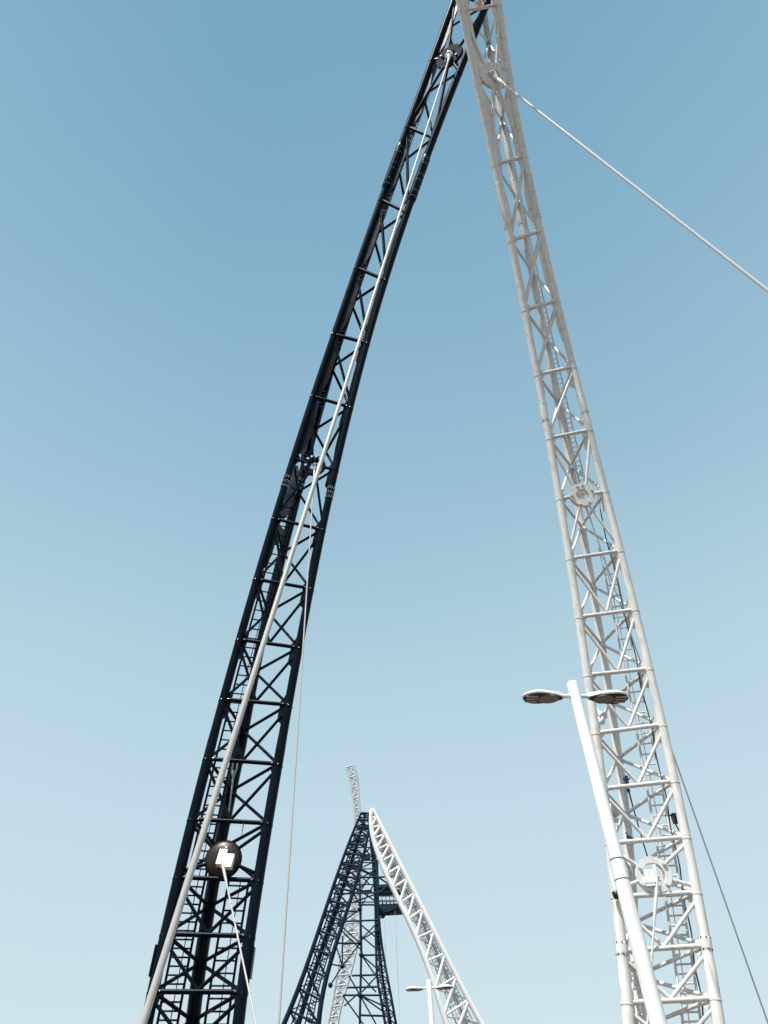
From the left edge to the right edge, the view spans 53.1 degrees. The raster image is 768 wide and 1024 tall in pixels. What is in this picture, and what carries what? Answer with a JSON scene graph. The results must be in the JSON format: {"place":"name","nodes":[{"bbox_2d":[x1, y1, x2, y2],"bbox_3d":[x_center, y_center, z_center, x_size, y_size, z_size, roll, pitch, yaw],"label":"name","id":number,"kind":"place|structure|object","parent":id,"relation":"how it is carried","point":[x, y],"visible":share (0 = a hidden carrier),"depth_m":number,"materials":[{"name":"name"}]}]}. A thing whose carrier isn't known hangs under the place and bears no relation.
{"place":"outdoors","nodes":[
{"label":"outdoors","id":0,"kind":"place"},
{"bbox_2d":[327,816,394,1023],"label":"scaffold tower","id":1,"kind":"structure","parent":0,"point":[359,994],"depth_m":93.10,"materials":[{"name":"metal"}]},
{"bbox_2d":[377,877,402,918],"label":"work platform","id":2,"kind":"structure","parent":1,"relation":"attached to","point":[386,909],"depth_m":94.70,"materials":[{"name":"metal"}]},
{"bbox_2d":[384,920,387,1012],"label":"hanging rope","id":3,"kind":"object","parent":2,"relation":"hanging from","point":[386,976],"visible":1,"depth_m":87.97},
{"bbox_2d":[395,920,399,1016],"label":"hanging rope","id":4,"kind":"object","parent":2,"relation":"hanging from","point":[397,969],"visible":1,"depth_m":88.47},
{"bbox_2d":[0,0,767,1023],"label":"sky","id":5,"kind":"structure","parent":0,"point":[190,190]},
{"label":"bridge deck","id":6,"kind":"structure","parent":0,"visible":0},
{"bbox_2d":[368,815,396,1023],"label":"bridge leg","id":7,"kind":"object","parent":6,"relation":"attached to","point":[380,948],"visible":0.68,"depth_m":99.67,"materials":[{"name":"black metal"}]},
{"bbox_2d":[406,979,452,1023],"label":"lamp post","id":8,"kind":"object","parent":6,"relation":"on","point":[429,987],"visible":1,"depth_m":22.25,"materials":[{"name":"white metal"}]},
{"bbox_2d":[522,680,666,1023],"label":"lamp post","id":9,"kind":"object","parent":6,"relation":"on","point":[646,978],"visible":1,"depth_m":8.38,"materials":[{"name":"white metal"}]},
{"bbox_3d":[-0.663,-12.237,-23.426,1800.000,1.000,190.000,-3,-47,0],"label":"ground","id":10,"kind":"structure","parent":0,"visible":0},
{"bbox_2d":[144,0,490,1023],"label":"bridge leg","id":11,"kind":"object","parent":10,"relation":"on","point":[278,536],"visible":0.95,"depth_m":28.00,"materials":[{"name":"black metal"}]},
{"bbox_2d":[228,763,237,811],"bbox_3d":[-5.168,9.341,26.233,0.138,1.832,0.201,52,-67,-38],"label":"stay cable","id":12,"kind":"object","parent":11,"relation":"attached to","point":[233,772],"visible":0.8,"depth_m":26.41,"materials":[{"name":"grey metal"}]},
{"bbox_2d":[220,856,256,1023],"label":"stay cable","id":13,"kind":"object","parent":11,"relation":"attached to","point":[230,903],"visible":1,"depth_m":19.95,"materials":[{"name":"white metal"}]},
{"bbox_2d":[139,57,449,1023],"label":"stay cable","id":14,"kind":"object","parent":11,"relation":"attached to","point":[155,983],"visible":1,"depth_m":10.93,"materials":[{"name":"white metal"}]},
{"bbox_2d":[278,469,315,1023],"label":"stay cable","id":15,"kind":"object","parent":11,"relation":"attached to","point":[285,920],"visible":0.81,"depth_m":21.66,"materials":[{"name":"grey metal"}]},
{"bbox_2d":[456,0,724,1023],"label":"bridge leg","id":16,"kind":"object","parent":10,"relation":"on","point":[486,74],"visible":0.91,"depth_m":27.88,"materials":[{"name":"white metal"}]},
{"bbox_2d":[495,77,767,292],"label":"stay cable","id":17,"kind":"object","parent":16,"relation":"attached to","point":[689,229],"visible":1,"depth_m":30.46,"materials":[{"name":"white metal"}]},
{"bbox_2d":[623,775,647,855],"bbox_3d":[8.122,9.658,24.704,0.285,2.892,0.100,-3,-47,0],"label":"hoist rope","id":18,"kind":"object","parent":16,"relation":"hanging from","point":[626,779],"visible":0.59,"depth_m":25.06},
{"bbox_2d":[646,878,657,1022],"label":"stay cable","id":19,"kind":"object","parent":16,"relation":"attached to","point":[655,908],"visible":0.69,"depth_m":20.99,"materials":[{"name":"white metal"}]},
{"bbox_2d":[585,507,767,1023],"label":"stay cable","id":20,"kind":"object","parent":16,"relation":"attached to","point":[588,513],"visible":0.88,"depth_m":25.72,"materials":[{"name":"grey metal"}]},
{"bbox_3d":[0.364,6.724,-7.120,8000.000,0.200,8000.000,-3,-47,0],"label":"water","id":21,"kind":"structure","parent":0,"visible":0},
{"bbox_2d":[281,812,369,1023],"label":"bridge leg","id":22,"kind":"object","parent":21,"relation":"on","point":[325,938],"visible":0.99,"depth_m":86.67,"materials":[{"name":"black metal"}]},
{"bbox_2d":[327,765,362,1023],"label":"bridge leg","id":23,"kind":"object","parent":21,"relation":"on","point":[338,994],"visible":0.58,"depth_m":107.52,"materials":[{"name":"grey paint"}]},
{"bbox_2d":[369,808,484,1023],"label":"bridge leg","id":24,"kind":"object","parent":21,"relation":"on","point":[380,836],"visible":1,"depth_m":84.77,"materials":[{"name":"white metal"}]}
]}

